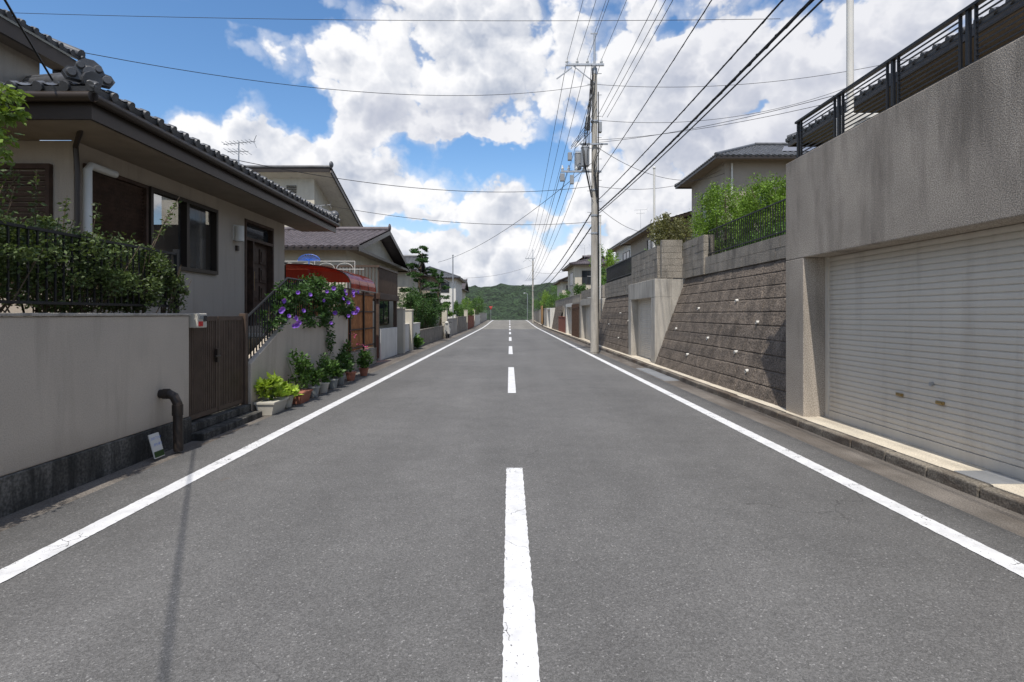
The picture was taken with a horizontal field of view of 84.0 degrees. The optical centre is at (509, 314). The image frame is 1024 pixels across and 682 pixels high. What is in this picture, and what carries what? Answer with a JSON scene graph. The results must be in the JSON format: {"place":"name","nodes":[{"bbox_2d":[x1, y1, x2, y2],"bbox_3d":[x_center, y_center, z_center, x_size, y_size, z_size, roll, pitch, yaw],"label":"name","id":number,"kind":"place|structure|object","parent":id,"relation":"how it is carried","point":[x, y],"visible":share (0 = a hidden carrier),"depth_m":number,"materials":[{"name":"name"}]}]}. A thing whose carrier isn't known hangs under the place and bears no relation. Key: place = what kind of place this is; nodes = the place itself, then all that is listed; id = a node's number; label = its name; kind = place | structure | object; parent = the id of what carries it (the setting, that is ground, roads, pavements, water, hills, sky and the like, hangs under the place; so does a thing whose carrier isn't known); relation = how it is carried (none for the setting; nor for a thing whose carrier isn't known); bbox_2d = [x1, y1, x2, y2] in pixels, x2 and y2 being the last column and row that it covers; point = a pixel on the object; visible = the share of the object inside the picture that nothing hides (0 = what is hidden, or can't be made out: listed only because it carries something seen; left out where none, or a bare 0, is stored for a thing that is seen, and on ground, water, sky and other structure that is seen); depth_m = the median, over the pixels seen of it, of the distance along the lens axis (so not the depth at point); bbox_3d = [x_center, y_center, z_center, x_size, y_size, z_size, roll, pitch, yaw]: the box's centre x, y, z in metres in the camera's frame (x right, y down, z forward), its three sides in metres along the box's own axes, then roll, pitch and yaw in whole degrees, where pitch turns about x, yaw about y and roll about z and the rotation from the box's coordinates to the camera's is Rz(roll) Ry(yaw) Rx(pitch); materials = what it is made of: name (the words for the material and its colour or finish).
{"place":"outdoors","nodes":[
{"label":"outdoors","id":0,"kind":"place"},
{"bbox_2d":[249,337,263,353],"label":"yard terrain","id":1,"kind":"structure","parent":0,"point":[255,342],"depth_m":9.30,"materials":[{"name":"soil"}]},
{"bbox_2d":[0,82,33,164],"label":"garden tree","id":2,"kind":"object","parent":1,"relation":"on","point":[8,117],"visible":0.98,"depth_m":4.80,"materials":[{"name":"green plant"}]},
{"bbox_2d":[0,147,191,316],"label":"garden shrub","id":3,"kind":"object","parent":1,"relation":"on","point":[104,273],"visible":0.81,"depth_m":5.41,"materials":[{"name":"green plant"}]},
{"bbox_2d":[0,9,340,332],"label":"house","id":4,"kind":"structure","parent":1,"relation":"on","point":[122,161],"depth_m":8.42,"materials":[{"name":"beige paint"}]},
{"bbox_2d":[149,186,217,274],"bbox_3d":[-5.496,-1.315,9.480,0.291,1.190,1.960,0,0,0],"label":"window","id":5,"kind":"structure","parent":4,"relation":"in","point":[191,214],"depth_m":9.98,"materials":[{"name":"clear glass"}]},
{"bbox_2d":[245,218,273,325],"bbox_3d":[-5.460,-0.850,12.300,0.160,2.200,1.400,0,0,0],"label":"door","id":6,"kind":"structure","parent":4,"relation":"in","point":[259,238],"depth_m":12.37,"materials":[{"name":"brown wood"}]},
{"bbox_2d":[25,13,750,20],"bbox_3d":[-4.500,-5.581,10.500,19.000,0.347,0.009,0,0,0],"label":"overhead wire","id":7,"kind":"object","parent":4,"relation":"attached to","point":[398,20],"visible":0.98,"depth_m":10.50,"materials":[{"name":"rubber"}]},
{"bbox_2d":[162,161,362,226],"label":"house","id":8,"kind":"structure","parent":0,"point":[315,189],"depth_m":35.00,"materials":[{"name":"beige paint"}]},
{"bbox_2d":[0,0,1004,286],"label":"sky","id":9,"kind":"structure","parent":0,"point":[496,146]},
{"bbox_2d":[465,282,556,319],"bbox_3d":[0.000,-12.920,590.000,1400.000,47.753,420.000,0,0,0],"label":"hills","id":10,"kind":"structure","parent":0,"point":[507,302],"depth_m":507.62,"materials":[{"name":"green plant"}]},
{"bbox_2d":[0,320,1023,681],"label":"road","id":11,"kind":"structure","parent":0,"point":[362,536],"depth_m":3.67,"materials":[{"name":"grey asphalt"}]},
{"bbox_2d":[0,377,389,582],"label":"road marking","id":12,"kind":"object","parent":11,"relation":"on","point":[20,566],"visible":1,"depth_m":4.62,"materials":[{"name":"paint"}]},
{"bbox_2d":[385,329,479,376],"bbox_3d":[-3.000,1.545,37.000,0.166,0.001,46.000,0,0,0],"label":"road marking","id":13,"kind":"object","parent":11,"relation":"on","point":[405,367],"visible":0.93,"depth_m":19.36,"materials":[{"name":"paint"}]},
{"bbox_2d":[508,367,515,392],"bbox_3d":[0.050,1.545,13.860,0.167,0.001,5.420,0,0,0],"label":"road marking","id":14,"kind":"object","parent":11,"relation":"on","point":[511,379],"visible":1,"depth_m":13.04,"materials":[{"name":"paint"}]},
{"bbox_2d":[502,468,539,681],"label":"road marking","id":15,"kind":"object","parent":11,"relation":"on","point":[522,638],"visible":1,"depth_m":3.11,"materials":[{"name":"paint"}]},
{"bbox_2d":[540,329,637,376],"bbox_3d":[3.100,1.545,37.000,0.166,0.001,46.000,0,0,0],"label":"road marking","id":16,"kind":"object","parent":11,"relation":"on","point":[616,367],"visible":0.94,"depth_m":19.36,"materials":[{"name":"paint"}]},
{"bbox_2d":[633,377,1023,576],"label":"road marking","id":17,"kind":"object","parent":11,"relation":"on","point":[995,556],"visible":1,"depth_m":4.69,"materials":[{"name":"paint"}]},
{"bbox_2d":[572,304,578,337],"bbox_3d":[4.250,0.400,36.830,0.060,2.100,3.660,0,0,0],"label":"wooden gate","id":18,"kind":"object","parent":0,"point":[575,320],"visible":1,"depth_m":36.35,"materials":[{"name":"brown wood"}]},
{"bbox_2d":[631,246,661,283],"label":"block wall","id":19,"kind":"structure","parent":0,"point":[645,265],"depth_m":18.34,"materials":[{"name":"concrete"}]},
{"bbox_2d":[535,321,1023,496],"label":"pavement","id":20,"kind":"structure","parent":0,"point":[936,458],"depth_m":6.54,"materials":[{"name":"concrete"}]},
{"bbox_2d":[955,471,1023,483],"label":"utility cover","id":21,"kind":"object","parent":20,"relation":"on","point":[991,477],"visible":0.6,"depth_m":5.07,"materials":[{"name":"metal"}]},
{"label":"left yard terrain","id":22,"kind":"structure","parent":0,"visible":0},
{"bbox_2d":[285,261,363,351],"bbox_3d":[-6.156,-0.135,18.400,2.912,3.170,0.023,0,0,0],"label":"balcony railing","id":23,"kind":"object","parent":22,"relation":"on","point":[354,269],"visible":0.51,"depth_m":18.40,"materials":[{"name":"white metal"}]},
{"bbox_2d":[285,224,410,343],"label":"house","id":24,"kind":"structure","parent":22,"relation":"on","point":[369,246],"depth_m":25.94,"materials":[{"name":"grey tile"}]},
{"bbox_2d":[380,301,388,324],"bbox_3d":[-6.674,-0.400,30.250,0.048,1.900,2.500,0,0,0],"label":"window","id":25,"kind":"structure","parent":24,"relation":"in","point":[384,305],"depth_m":30.45,"materials":[{"name":"black glass"}]},
{"bbox_2d":[398,255,428,306],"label":"house","id":26,"kind":"structure","parent":22,"relation":"on","point":[404,281],"depth_m":43.71,"materials":[{"name":"white paint"}]},
{"bbox_2d":[397,283,441,328],"bbox_3d":[-4.891,-0.073,32.387,1.726,3.067,10.563,0,0,0],"label":"hedge","id":27,"kind":"object","parent":22,"relation":"on","point":[417,304],"visible":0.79,"depth_m":29.54,"materials":[{"name":"green plant"}]},
{"bbox_2d":[398,245,447,328],"bbox_3d":[-5.039,-1.248,32.632,2.462,5.405,2.773,0,0,-43],"label":"pine tree","id":28,"kind":"object","parent":22,"relation":"on","point":[418,275],"visible":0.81,"depth_m":32.41,"materials":[{"name":"green plant"}]},
{"bbox_2d":[420,273,447,327],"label":"house","id":29,"kind":"structure","parent":22,"relation":"on","point":[429,278],"depth_m":50.46,"materials":[{"name":"beige"}]},
{"bbox_2d":[430,271,456,325],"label":"pine tree","id":30,"kind":"object","parent":22,"relation":"on","point":[440,279],"visible":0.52,"depth_m":44.90,"materials":[{"name":"green plant"}]},
{"bbox_2d":[426,266,466,317],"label":"house","id":31,"kind":"structure","parent":22,"relation":"on","point":[458,281],"depth_m":70.00,"materials":[{"name":"white paint"}]},
{"bbox_3d":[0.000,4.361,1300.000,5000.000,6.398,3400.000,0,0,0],"label":"ground","id":32,"kind":"structure","parent":0,"visible":0},
{"bbox_2d":[0,320,488,531],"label":"gutter","id":33,"kind":"object","parent":32,"relation":"on","point":[28,513],"visible":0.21,"depth_m":5.62,"materials":[{"name":"concrete"}]},
{"bbox_2d":[0,313,190,517],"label":"boundary wall","id":34,"kind":"structure","parent":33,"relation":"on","point":[81,403],"depth_m":5.18,"materials":[{"name":"concrete"}]},
{"bbox_2d":[0,221,178,312],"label":"fence","id":35,"kind":"object","parent":34,"relation":"on","point":[175,253],"visible":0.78,"depth_m":5.21,"materials":[{"name":"black metal"}]},
{"bbox_2d":[157,389,183,451],"bbox_3d":[-3.785,1.182,6.355,0.269,0.698,0.125,0,0,0],"label":"drain pipe","id":36,"kind":"object","parent":34,"relation":"attached to","point":[176,402],"visible":1,"depth_m":6.32,"materials":[{"name":"black metal"}]},
{"bbox_2d":[189,313,206,327],"bbox_3d":[-3.886,0.080,7.100,0.128,0.180,0.220,0,0,0],"label":"mailbox","id":37,"kind":"object","parent":34,"relation":"attached to","point":[197,320],"visible":0.88,"depth_m":7.01,"materials":[{"name":"white metal"}]},
{"bbox_2d":[189,313,247,419],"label":"gate","id":38,"kind":"structure","parent":34,"relation":"attached to","point":[218,363],"depth_m":7.80,"materials":[{"name":"brown wood"}]},
{"bbox_2d":[148,432,164,458],"bbox_3d":[-3.776,1.405,6.085,0.080,0.250,0.170,0,0,0],"label":"notice board","id":39,"kind":"object","parent":33,"relation":"on","point":[155,441],"visible":1,"depth_m":6.08,"materials":[{"name":"white plastic"}]},
{"bbox_2d":[191,404,261,440],"bbox_3d":[-4.020,1.465,7.795,0.560,0.210,1.650,0,0,0],"label":"step","id":40,"kind":"object","parent":33,"relation":"on","point":[208,426],"visible":0.66,"depth_m":7.63,"materials":[{"name":"grey stone"}]},
{"bbox_2d":[254,370,290,414],"bbox_3d":[-3.748,1.211,8.937,0.532,0.677,0.669,0,0,0],"label":"potted plant","id":41,"kind":"object","parent":33,"relation":"on","point":[272,404],"visible":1,"depth_m":8.82,"materials":[{"name":"green plant"}]},
{"bbox_2d":[275,380,303,407],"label":"potted plant","id":42,"kind":"object","parent":33,"relation":"on","point":[294,390],"visible":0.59,"depth_m":9.43,"materials":[{"name":"green plant"}]},
{"bbox_2d":[248,315,345,410],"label":"stair wall","id":43,"kind":"structure","parent":33,"relation":"on","point":[272,353],"depth_m":10.14,"materials":[{"name":"grey concrete"}]},
{"bbox_2d":[248,277,313,360],"bbox_3d":[-4.000,0.027,10.151,0.039,1.393,2.998,0,0,0],"label":"stair railing","id":44,"kind":"object","parent":43,"relation":"on","point":[269,297],"visible":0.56,"depth_m":9.31,"materials":[{"name":"black metal"}]},
{"bbox_2d":[252,273,359,356],"bbox_3d":[-3.995,0.036,11.595,0.872,1.774,5.025,0,0,0],"label":"morning glory","id":45,"kind":"object","parent":43,"relation":"attached to","point":[334,296],"visible":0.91,"depth_m":11.28,"materials":[{"name":"green plant"}]},
{"bbox_2d":[286,348,313,403],"bbox_3d":[-3.683,1.075,10.065,0.485,0.951,0.639,0,0,0],"label":"potted plant","id":46,"kind":"object","parent":33,"relation":"on","point":[303,376],"visible":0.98,"depth_m":10.01,"materials":[{"name":"green plant"}]},
{"bbox_2d":[305,363,324,396],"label":"potted plant","id":47,"kind":"object","parent":33,"relation":"on","point":[315,375],"visible":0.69,"depth_m":10.63,"materials":[{"name":"green plant"}]},
{"bbox_2d":[316,352,334,392],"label":"potted plant","id":48,"kind":"object","parent":33,"relation":"on","point":[325,382],"visible":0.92,"depth_m":11.23,"materials":[{"name":"green plant"}]},
{"bbox_2d":[285,263,376,371],"bbox_3d":[-5.075,0.090,16.500,1.789,2.919,3.000,0,0,0],"label":"bicycle shelter","id":49,"kind":"object","parent":33,"relation":"on","point":[360,324],"visible":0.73,"depth_m":15.88,"materials":[{"name":"red"}]},
{"bbox_2d":[321,359,345,388],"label":"potted plant","id":50,"kind":"object","parent":33,"relation":"on","point":[337,372],"visible":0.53,"depth_m":11.84,"materials":[{"name":"green plant"}]},
{"bbox_2d":[333,349,354,384],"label":"potted plant","id":51,"kind":"object","parent":33,"relation":"on","point":[340,357],"visible":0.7,"depth_m":12.51,"materials":[{"name":"green plant"}]},
{"bbox_2d":[295,265,398,359],"bbox_3d":[-5.740,-0.035,20.425,2.920,3.170,3.250,0,0,0],"label":"carport","id":52,"kind":"object","parent":33,"relation":"on","point":[386,342],"visible":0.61,"depth_m":19.74,"materials":[{"name":"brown wood"}]},
{"bbox_2d":[341,330,360,380],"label":"potted plant","id":53,"kind":"object","parent":33,"relation":"on","point":[350,374],"visible":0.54,"depth_m":13.26,"materials":[{"name":"green plant"}]},
{"bbox_2d":[354,344,373,375],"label":"potted plant","id":54,"kind":"object","parent":33,"relation":"on","point":[362,362],"visible":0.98,"depth_m":14.21,"materials":[{"name":"green plant"}]},
{"bbox_2d":[397,307,405,353],"bbox_3d":[-4.325,0.670,22.500,0.410,1.860,0.420,0,0,0],"label":"gate post","id":55,"kind":"object","parent":33,"relation":"on","point":[400,330],"visible":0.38,"depth_m":22.32,"materials":[{"name":"grey concrete"}]},
{"bbox_2d":[405,309,413,350],"bbox_3d":[-4.325,0.695,24.400,0.410,1.810,0.420,0,0,0],"label":"gate post","id":56,"kind":"object","parent":33,"relation":"on","point":[408,316],"visible":0.45,"depth_m":24.22,"materials":[{"name":"beige concrete"}]},
{"bbox_2d":[405,322,419,351],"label":"boundary wall","id":57,"kind":"structure","parent":32,"relation":"on","point":[416,327],"depth_m":24.07,"materials":[{"name":"white concrete"}]},
{"bbox_2d":[420,326,443,345],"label":"boundary wall","id":58,"kind":"structure","parent":32,"relation":"on","point":[430,334],"depth_m":31.48,"materials":[{"name":"concrete"}]},
{"bbox_2d":[456,316,466,332],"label":"boundary wall","id":59,"kind":"structure","parent":32,"relation":"on","point":[461,323],"depth_m":50.10,"materials":[{"name":"concrete"}]},
{"bbox_2d":[524,257,534,322],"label":"utility pole","id":60,"kind":"object","parent":32,"relation":"on","point":[532,287],"visible":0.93,"depth_m":85.89,"materials":[{"name":"concrete"}]},
{"bbox_2d":[547,308,554,327],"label":"garage","id":61,"kind":"structure","parent":32,"relation":"on","point":[550,313],"depth_m":60.00,"materials":[{"name":"paint"}]},
{"bbox_2d":[552,306,564,329],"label":"retaining wall","id":62,"kind":"structure","parent":32,"relation":"on","point":[559,310],"depth_m":53.36,"materials":[{"name":"concrete"}]},
{"bbox_2d":[555,294,580,316],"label":"boundary wall","id":63,"kind":"structure","parent":32,"relation":"on","point":[569,300],"depth_m":47.50,"materials":[{"name":"concrete"}]},
{"bbox_2d":[566,303,571,334],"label":"garage","id":64,"kind":"structure","parent":32,"relation":"on","point":[568,318],"depth_m":43.05,"materials":[{"name":"paint"}]},
{"bbox_2d":[556,33,607,353],"bbox_3d":[2.844,-4.710,22.496,2.012,12.720,0.916,0,0,0],"label":"utility pole","id":65,"kind":"object","parent":32,"relation":"on","point":[581,158],"visible":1,"depth_m":22.29,"materials":[{"name":"concrete"}]},
{"bbox_2d":[87,53,587,95],"bbox_3d":[-3.824,-7.200,16.200,18.968,3.715,0.014,0,0,-41],"label":"overhead wire","id":66,"kind":"object","parent":65,"relation":"attached to","point":[323,88],"visible":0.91,"depth_m":15.06,"materials":[{"name":"rubber"}]},
{"bbox_2d":[229,158,590,191],"bbox_3d":[-1.824,-4.410,18.200,13.332,1.297,0.016,0,0,-39],"label":"overhead wire","id":67,"kind":"object","parent":65,"relation":"attached to","point":[392,185],"visible":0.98,"depth_m":16.68,"materials":[{"name":"rubber"}]},
{"bbox_2d":[328,205,587,224],"bbox_3d":[-1.575,-3.621,21.250,10.165,0.474,0.017,0,0,-14],"label":"overhead wire","id":68,"kind":"object","parent":65,"relation":"attached to","point":[461,222],"visible":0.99,"depth_m":21.19,"materials":[{"name":"rubber"}]},
{"bbox_2d":[596,0,711,177],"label":"overhead wire","id":69,"kind":"object","parent":65,"relation":"attached to","point":[662,77],"visible":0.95,"depth_m":11.83,"materials":[{"name":"rubber"}]},
{"bbox_2d":[597,0,782,200],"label":"overhead wire","id":70,"kind":"object","parent":65,"relation":"attached to","point":[762,22],"visible":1,"depth_m":9.74,"materials":[{"name":"rubber"}]},
{"bbox_2d":[598,0,813,210],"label":"overhead wire","id":71,"kind":"object","parent":65,"relation":"attached to","point":[796,15],"visible":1,"depth_m":8.96,"materials":[{"name":"rubber"}]},
{"bbox_2d":[599,0,822,212],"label":"overhead wire","id":72,"kind":"object","parent":65,"relation":"attached to","point":[787,34],"visible":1,"depth_m":8.76,"materials":[{"name":"rubber"}]},
{"bbox_2d":[580,298,605,339],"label":"garage","id":73,"kind":"structure","parent":32,"relation":"on","point":[585,308],"depth_m":33.51,"materials":[{"name":"concrete"}]},
{"bbox_2d":[581,285,604,299],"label":"block wall","id":74,"kind":"structure","parent":73,"relation":"on","point":[585,294],"depth_m":35.24,"materials":[{"name":"concrete"}]},
{"bbox_2d":[589,244,620,278],"bbox_3d":[6.236,-1.587,37.849,2.035,6.281,2.666,0,0,0],"label":"street shrub","id":75,"kind":"object","parent":32,"relation":"on","point":[609,258],"visible":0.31,"depth_m":37.54,"materials":[{"name":"green plant"}]},
{"bbox_2d":[599,295,627,353],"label":"retaining wall","id":76,"kind":"structure","parent":32,"relation":"on","point":[613,328],"depth_m":24.65,"materials":[{"name":"stone"}]},
{"bbox_2d":[599,214,600,298],"bbox_3d":[4.550,-2.880,28.500,0.120,4.260,0.114,0,0,0],"label":"metal post","id":77,"kind":"object","parent":76,"relation":"on","point":[599,256],"visible":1,"depth_m":28.46,"materials":[{"name":"white metal"}]},
{"bbox_2d":[605,276,630,297],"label":"block wall","id":78,"kind":"structure","parent":76,"relation":"on","point":[617,288],"depth_m":25.57,"materials":[{"name":"concrete"}]},
{"bbox_2d":[606,250,645,282],"bbox_3d":[4.950,-1.945,24.850,0.030,0.790,8.300,0,0,0],"label":"fence","id":79,"kind":"object","parent":78,"relation":"on","point":[620,270],"visible":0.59,"depth_m":25.35,"materials":[{"name":"black metal"}]},
{"bbox_2d":[628,279,684,363],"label":"garage","id":80,"kind":"structure","parent":32,"relation":"on","point":[652,303],"depth_m":17.59,"materials":[{"name":"concrete"}]},
{"bbox_2d":[646,212,694,278],"bbox_3d":[5.569,-2.272,19.506,1.553,2.461,2.140,0,0,0],"label":"garden shrub","id":81,"kind":"object","parent":80,"relation":"on","point":[663,229],"visible":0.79,"depth_m":19.11,"materials":[{"name":"green plant"}]},
{"bbox_2d":[660,240,681,277],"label":"block wall","id":82,"kind":"structure","parent":80,"relation":"on","point":[670,258],"depth_m":16.82,"materials":[{"name":"concrete"}]},
{"bbox_2d":[655,258,785,407],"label":"retaining wall","id":83,"kind":"structure","parent":32,"relation":"on","point":[726,329],"depth_m":11.89,"materials":[{"name":"stone"}]},
{"bbox_2d":[683,235,712,277],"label":"block wall","id":84,"kind":"structure","parent":83,"relation":"on","point":[696,254],"depth_m":15.58,"materials":[{"name":"concrete"}]},
{"bbox_2d":[705,234,785,273],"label":"block wall","id":85,"kind":"structure","parent":83,"relation":"on","point":[770,249],"depth_m":12.28,"materials":[{"name":"concrete"}]},
{"bbox_2d":[708,198,785,255],"bbox_3d":[5.250,-1.847,11.830,0.030,0.695,6.340,0,0,0],"label":"fence","id":86,"kind":"object","parent":85,"relation":"on","point":[753,240],"visible":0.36,"depth_m":12.43,"materials":[{"name":"black metal"}]},
{"bbox_2d":[529,320,1023,536],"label":"gutter","id":87,"kind":"object","parent":32,"relation":"on","point":[1002,517],"visible":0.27,"depth_m":5.79,"materials":[{"name":"concrete"}]},
{"bbox_2d":[636,368,679,380],"bbox_3d":[3.775,1.540,14.700,0.350,0.020,3.000,0,0,0],"label":"drain grate","id":88,"kind":"object","parent":87,"relation":"on","point":[661,376],"visible":1,"depth_m":14.43,"materials":[{"name":"metal"}]},
{"bbox_2d":[530,319,1023,514],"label":"kerb","id":89,"kind":"structure","parent":32,"relation":"on","point":[985,491],"depth_m":6.16,"materials":[{"name":"concrete"}]},
{"bbox_2d":[786,36,1023,479],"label":"garage","id":90,"kind":"structure","parent":32,"relation":"on","point":[904,270],"depth_m":6.07,"materials":[{"name":"concrete"}]},
{"bbox_2d":[846,0,853,112],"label":"metal post","id":91,"kind":"object","parent":90,"relation":"on","point":[849,42],"visible":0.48,"depth_m":8.31,"materials":[{"name":"white metal"}]},
{"bbox_2d":[836,113,877,135],"bbox_3d":[5.075,-2.350,8.191,0.650,1.000,0.317,0,0,0],"label":"air conditioner","id":92,"kind":"object","parent":90,"relation":"on","point":[855,120],"visible":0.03,"depth_m":8.05,"materials":[{"name":"white plastic"}]},
{"bbox_2d":[785,0,1023,146],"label":"house","id":93,"kind":"structure","parent":90,"relation":"on","point":[791,140],"depth_m":10.03,"materials":[{"name":"beige"}]},
{"bbox_2d":[795,0,1023,158],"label":"parapet railing","id":94,"kind":"object","parent":90,"relation":"on","point":[966,11],"visible":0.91,"depth_m":6.05,"materials":[{"name":"black metal"}]},
{"bbox_3d":[3.094,-4.710,-13.904,2.012,12.720,0.916,0,0,0],"label":"utility pole","id":95,"kind":"object","parent":32,"relation":"on","visible":0},
{"bbox_2d":[4,0,52,80],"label":"overhead wire","id":96,"kind":"object","parent":95,"relation":"attached to","point":[25,34],"visible":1,"depth_m":5.51,"materials":[{"name":"rubber"}]},
{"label":"right yard terrain","id":97,"kind":"structure","parent":0,"visible":0},
{"bbox_2d":[553,276,567,298],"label":"house","id":98,"kind":"structure","parent":97,"relation":"on","point":[562,285],"depth_m":80.00,"materials":[{"name":"beige paint"}]},
{"bbox_2d":[562,255,614,295],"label":"house","id":99,"kind":"structure","parent":97,"relation":"on","point":[579,272],"depth_m":66.00,"materials":[{"name":"white paint"}]},
{"bbox_2d":[609,236,630,261],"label":"house","id":100,"kind":"structure","parent":97,"relation":"on","point":[624,252],"depth_m":54.93,"materials":[{"name":"grey tile"}]},
{"bbox_2d":[620,211,691,278],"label":"house","id":101,"kind":"structure","parent":97,"relation":"on","point":[637,241],"depth_m":39.84,"materials":[{"name":"beige"}]},
{"bbox_2d":[674,143,815,251],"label":"house","id":102,"kind":"structure","parent":97,"relation":"on","point":[740,165],"depth_m":28.20,"materials":[{"name":"beige paint"}]},
{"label":"right yard terrain","id":103,"kind":"structure","parent":0,"visible":0},
{"bbox_2d":[684,177,754,254],"bbox_3d":[6.012,-2.434,15.989,1.869,2.791,1.887,0,0,-25],"label":"conifer shrub","id":104,"kind":"object","parent":103,"relation":"on","point":[713,202],"visible":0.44,"depth_m":15.76,"materials":[{"name":"green plant"}]},
{"bbox_2d":[725,219,785,250],"bbox_3d":[5.782,-1.521,12.336,0.916,0.976,6.153,0,0,0],"label":"garden shrub","id":105,"kind":"object","parent":103,"relation":"on","point":[761,234],"visible":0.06,"depth_m":12.51,"materials":[{"name":"green plant"}]},
{"bbox_2d":[732,171,785,247],"bbox_3d":[6.396,-2.278,13.898,1.907,2.487,2.118,0,0,0],"label":"conifer shrub","id":106,"kind":"object","parent":103,"relation":"on","point":[750,204],"visible":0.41,"depth_m":13.71,"materials":[{"name":"green plant"}]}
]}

